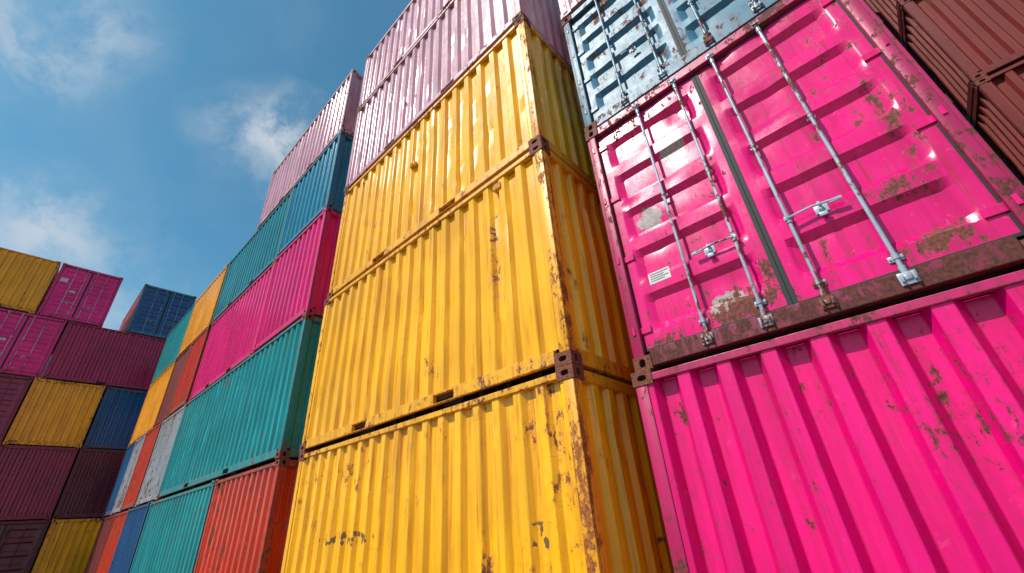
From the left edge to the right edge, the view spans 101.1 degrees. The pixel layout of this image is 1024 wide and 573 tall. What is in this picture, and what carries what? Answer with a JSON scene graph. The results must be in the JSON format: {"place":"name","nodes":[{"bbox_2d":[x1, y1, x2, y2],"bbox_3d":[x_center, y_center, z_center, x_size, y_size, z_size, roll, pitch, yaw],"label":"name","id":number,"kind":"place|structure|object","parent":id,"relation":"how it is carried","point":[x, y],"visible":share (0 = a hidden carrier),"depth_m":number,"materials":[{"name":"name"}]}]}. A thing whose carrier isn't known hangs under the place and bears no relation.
{"place":"outdoors","nodes":[
{"label":"outdoors","id":0,"kind":"place"},
{"bbox_2d":[0,519,50,572],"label":"shipping container","id":1,"kind":"object","parent":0,"point":[20,542],"visible":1,"depth_m":16.66,"materials":[{"name":"metal"}]},
{"bbox_2d":[0,524,6,538],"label":"door","id":2,"kind":"structure","parent":1,"relation":"in","point":[2,527],"depth_m":16.49,"materials":[{"name":"metal"}]},
{"bbox_2d":[0,523,45,572],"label":"door","id":3,"kind":"structure","parent":1,"relation":"in","point":[18,542],"depth_m":16.62,"materials":[{"name":"metal"}]},
{"bbox_2d":[0,444,78,521],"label":"shipping container","id":4,"kind":"object","parent":1,"relation":"on","point":[32,480],"visible":0.86,"depth_m":17.46,"materials":[{"name":"metal"}]},
{"bbox_2d":[0,374,33,443],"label":"shipping container","id":5,"kind":"object","parent":4,"relation":"on","point":[14,389],"visible":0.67,"depth_m":17.94,"materials":[{"name":"metal"}]},
{"bbox_2d":[0,377,28,435],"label":"door","id":6,"kind":"structure","parent":5,"relation":"in","point":[11,389],"depth_m":17.90,"materials":[{"name":"metal"}]},
{"bbox_2d":[0,308,66,384],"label":"shipping container","id":7,"kind":"object","parent":5,"relation":"on","point":[29,342],"visible":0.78,"depth_m":18.84,"materials":[{"name":"metal"}]},
{"bbox_2d":[0,311,28,368],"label":"door","id":8,"kind":"structure","parent":7,"relation":"in","point":[11,324],"depth_m":18.60,"materials":[{"name":"metal"}]},
{"bbox_2d":[0,247,61,314],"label":"shipping container","id":9,"kind":"object","parent":7,"relation":"on","point":[26,281],"visible":0.7,"depth_m":19.49,"materials":[{"name":"metal"}]},
{"bbox_2d":[1,316,62,373],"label":"door","id":10,"kind":"structure","parent":7,"relation":"in","point":[29,351],"depth_m":18.95,"materials":[{"name":"metal"}]},
{"bbox_2d":[36,263,123,338],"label":"shipping container","id":11,"kind":"object","parent":7,"relation":"on","point":[76,294],"visible":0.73,"depth_m":20.77,"materials":[{"name":"metal"}]},
{"bbox_2d":[41,266,92,317],"bbox_3d":[-21.570,0.254,20.450,0.121,2.610,1.093,-27,-36,35],"label":"door","id":12,"kind":"structure","parent":11,"relation":"in","point":[72,283],"depth_m":20.47,"materials":[{"name":"metal"}]},
{"bbox_2d":[72,273,119,323],"bbox_3d":[-20.824,0.601,21.175,0.121,2.610,1.093,-27,-36,35],"label":"door","id":13,"kind":"structure","parent":11,"relation":"in","point":[93,305],"depth_m":21.16,"materials":[{"name":"metal"}]},
{"bbox_2d":[2,377,105,448],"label":"shipping container","id":14,"kind":"object","parent":4,"relation":"on","point":[54,413],"visible":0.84,"depth_m":18.66,"materials":[{"name":"metal"}]},
{"bbox_2d":[41,321,165,390],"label":"shipping container","id":15,"kind":"object","parent":14,"relation":"on","point":[90,354],"visible":0.48,"depth_m":20.55,"materials":[{"name":"metal"}]},
{"bbox_2d":[119,284,196,339],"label":"shipping container","id":16,"kind":"object","parent":15,"relation":"on","point":[156,312],"visible":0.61,"depth_m":22.88,"materials":[{"name":"metal"}]},
{"bbox_2d":[130,287,170,333],"bbox_3d":[-19.379,1.274,22.577,0.121,2.610,1.133,-27,-36,35],"label":"door","id":17,"kind":"structure","parent":16,"relation":"in","point":[150,311],"depth_m":22.60,"materials":[{"name":"metal"}]},
{"bbox_2d":[156,293,192,335],"bbox_3d":[-18.605,1.634,23.328,0.121,2.610,1.133,-27,-36,35],"label":"door","id":18,"kind":"structure","parent":16,"relation":"in","point":[177,306],"depth_m":23.36,"materials":[{"name":"metal"}]},
{"bbox_2d":[29,518,102,572],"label":"shipping container","id":19,"kind":"object","parent":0,"point":[66,545],"visible":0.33,"depth_m":17.53,"materials":[{"name":"metal"}]},
{"bbox_2d":[50,448,126,520],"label":"shipping container","id":20,"kind":"object","parent":19,"relation":"on","point":[87,488],"visible":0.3,"depth_m":18.65,"materials":[{"name":"metal"}]},
{"bbox_2d":[78,386,147,450],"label":"shipping container","id":21,"kind":"object","parent":20,"relation":"on","point":[114,419],"visible":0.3,"depth_m":20.03,"materials":[{"name":"metal"}]},
{"bbox_2d":[84,514,114,572],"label":"shipping container","id":22,"kind":"object","parent":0,"point":[98,546],"visible":0.21,"depth_m":15.47,"materials":[{"name":"metal"}]},
{"bbox_2d":[102,441,135,517],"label":"shipping container","id":23,"kind":"object","parent":22,"relation":"on","point":[117,484],"visible":0.23,"depth_m":16.84,"materials":[{"name":"metal"}]},
{"bbox_2d":[128,360,175,446],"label":"shipping container","id":24,"kind":"object","parent":23,"relation":"on","point":[148,415],"visible":0.31,"depth_m":17.23,"materials":[{"name":"metal"}]},
{"bbox_2d":[150,302,195,384],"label":"shipping container","id":25,"kind":"object","parent":24,"relation":"on","point":[172,347],"visible":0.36,"depth_m":18.46,"materials":[{"name":"metal"}]},
{"bbox_2d":[95,509,128,572],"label":"shipping container","id":26,"kind":"object","parent":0,"point":[108,552],"visible":0.23,"depth_m":14.08,"materials":[{"name":"metal"}]},
{"bbox_2d":[110,433,145,514],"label":"shipping container","id":27,"kind":"object","parent":26,"relation":"on","point":[127,477],"visible":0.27,"depth_m":15.80,"materials":[{"name":"metal"}]},
{"bbox_2d":[119,421,162,511],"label":"shipping container","id":28,"kind":"object","parent":26,"relation":"on","point":[138,474],"visible":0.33,"depth_m":14.56,"materials":[{"name":"metal"}]},
{"bbox_2d":[153,346,189,427],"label":"shipping container","id":29,"kind":"object","parent":28,"relation":"on","point":[169,395],"visible":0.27,"depth_m":15.47,"materials":[{"name":"metal"}]},
{"bbox_2d":[108,502,150,572],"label":"shipping container","id":30,"kind":"object","parent":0,"point":[127,544],"visible":0.29,"depth_m":12.38,"materials":[{"name":"metal"}]},
{"bbox_2d":[135,404,185,506],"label":"shipping container","id":31,"kind":"object","parent":30,"relation":"on","point":[156,470],"visible":0.31,"depth_m":13.13,"materials":[{"name":"metal"}]},
{"bbox_2d":[167,325,211,416],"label":"shipping container","id":32,"kind":"object","parent":31,"relation":"on","point":[189,374],"visible":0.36,"depth_m":14.11,"materials":[{"name":"metal"}]},
{"bbox_2d":[177,264,228,356],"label":"shipping container","id":33,"kind":"object","parent":32,"relation":"on","point":[201,318],"visible":0.31,"depth_m":15.93,"materials":[{"name":"metal"}]},
{"bbox_2d":[129,480,215,572],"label":"shipping container","id":34,"kind":"object","parent":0,"point":[171,534],"visible":0.43,"depth_m":9.69,"materials":[{"name":"metal"}]},
{"bbox_2d":[157,313,322,498],"bbox_3d":[-6.069,3.571,10.714,8.178,2.640,2.448,-27,-36,35],"label":"shipping container","id":35,"kind":"object","parent":34,"relation":"on","point":[249,413],"visible":0.56,"depth_m":8.75,"materials":[{"name":"metal"}]},
{"bbox_2d":[188,262,273,401],"bbox_3d":[-7.260,1.806,12.833,5.128,2.640,2.448,-27,-36,35],"label":"shipping container","id":36,"kind":"object","parent":35,"relation":"on","point":[231,338],"visible":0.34,"depth_m":11.83,"materials":[{"name":"metal"}]},
{"bbox_2d":[210,188,292,324],"bbox_3d":[-7.488,-0.415,14.119,5.378,2.500,2.448,-27,-36,35],"label":"shipping container","id":37,"kind":"object","parent":36,"relation":"on","point":[251,262],"visible":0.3,"depth_m":13.11,"materials":[{"name":"metal"}]},
{"bbox_2d":[251,207,341,353],"bbox_3d":[-4.306,0.277,10.479,2.878,2.640,2.448,-27,-36,35],"label":"shipping container","id":38,"kind":"object","parent":35,"relation":"on","point":[299,282],"visible":0.44,"depth_m":9.39,"materials":[{"name":"metal"}]},
{"bbox_2d":[276,130,352,256],"bbox_3d":[-4.455,-1.978,11.713,2.828,2.500,2.448,-27,-36,35],"label":"shipping container","id":39,"kind":"object","parent":38,"relation":"on","point":[319,186],"visible":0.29,"depth_m":10.66,"materials":[{"name":"metal"}]},
{"bbox_2d":[257,69,363,228],"bbox_3d":[-5.621,-3.651,13.716,5.578,2.500,2.448,-27,-36,35],"label":"shipping container","id":40,"kind":"object","parent":39,"relation":"on","point":[337,114],"visible":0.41,"depth_m":12.38,"materials":[{"name":"metal"}]},
{"bbox_2d":[0,0,416,330],"label":"sky","id":41,"kind":"structure","parent":0,"point":[142,142],"materials":[{"name":"blue"}]},
{"bbox_2d":[193,458,298,572],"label":"shipping container","id":42,"kind":"object","parent":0,"point":[247,524],"visible":0.45,"depth_m":7.07,"materials":[{"name":"metal"}]},
{"bbox_2d":[281,363,673,572],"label":"shipping container","id":43,"kind":"object","parent":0,"point":[552,473],"visible":0.84,"depth_m":3.80,"materials":[{"name":"metal"}]},
{"bbox_2d":[299,140,634,452],"bbox_3d":[-0.639,0.831,6.429,5.158,2.630,2.456,-27,-36,35],"label":"shipping container","id":44,"kind":"object","parent":43,"relation":"on","point":[504,281],"visible":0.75,"depth_m":4.89,"materials":[{"name":"metal"}]},
{"bbox_2d":[327,15,597,298],"bbox_3d":[-0.787,-1.450,7.690,5.098,2.580,2.456,-27,-36,35],"label":"shipping container","id":45,"kind":"object","parent":44,"relation":"on","point":[513,98],"visible":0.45,"depth_m":6.28,"materials":[{"name":"metal"}]},
{"bbox_2d":[344,0,572,192],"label":"shipping container","id":46,"kind":"object","parent":45,"relation":"on","point":[458,43],"visible":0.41,"depth_m":7.84,"materials":[{"name":"metal"}]},
{"bbox_2d":[357,0,451,110],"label":"shipping container","id":47,"kind":"object","parent":46,"relation":"on","point":[407,30],"visible":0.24,"depth_m":9.93,"materials":[{"name":"metal"}]},
{"bbox_2d":[631,269,1023,572],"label":"shipping container","id":48,"kind":"object","parent":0,"point":[890,439],"visible":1,"depth_m":2.51,"materials":[{"name":"metal"}]},
{"bbox_2d":[585,0,1023,371],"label":"shipping container","id":49,"kind":"object","parent":48,"relation":"on","point":[781,168],"visible":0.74,"depth_m":3.27,"materials":[{"name":"metal"}]},
{"bbox_2d":[561,0,780,133],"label":"shipping container","id":50,"kind":"object","parent":49,"relation":"on","point":[623,54],"visible":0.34,"depth_m":4.93,"materials":[{"name":"metal"}]},
{"bbox_2d":[558,0,586,20],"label":"shipping container","id":51,"kind":"object","parent":50,"relation":"on","point":[567,7],"visible":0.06,"depth_m":6.09,"materials":[{"name":"metal"}]},
{"bbox_2d":[567,0,683,121],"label":"door","id":52,"kind":"structure","parent":50,"relation":"in","point":[621,45],"depth_m":5.13,"materials":[{"name":"metal"}]},
{"bbox_2d":[660,0,763,54],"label":"door","id":53,"kind":"structure","parent":50,"relation":"in","point":[693,22],"depth_m":4.42,"materials":[{"name":"metal"}]},
{"bbox_2d":[592,75,793,352],"bbox_3d":[1.461,-0.751,3.922,1.198,2.758,0.168,-27,-36,35],"label":"door","id":54,"kind":"structure","parent":49,"relation":"in","point":[698,258],"depth_m":3.78,"materials":[{"name":"metal"}]},
{"bbox_2d":[694,0,1023,309],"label":"door","id":55,"kind":"structure","parent":49,"relation":"in","point":[847,179],"depth_m":3.08,"materials":[{"name":"metal"}]},
{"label":"shipping container","id":56,"kind":"object","parent":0,"visible":0},
{"bbox_2d":[972,60,1023,185],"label":"shipping container","id":57,"kind":"object","parent":56,"relation":"on","point":[998,116],"visible":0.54,"depth_m":7.35,"materials":[{"name":"metal"}]},
{"bbox_2d":[899,0,1023,124],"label":"shipping container","id":58,"kind":"object","parent":57,"relation":"on","point":[955,49],"visible":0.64,"depth_m":7.94,"materials":[{"name":"metal"}]},
{"bbox_2d":[863,0,903,46],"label":"shipping container","id":59,"kind":"object","parent":58,"relation":"on","point":[888,12],"visible":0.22,"depth_m":9.68,"materials":[{"name":"metal"}]}
]}

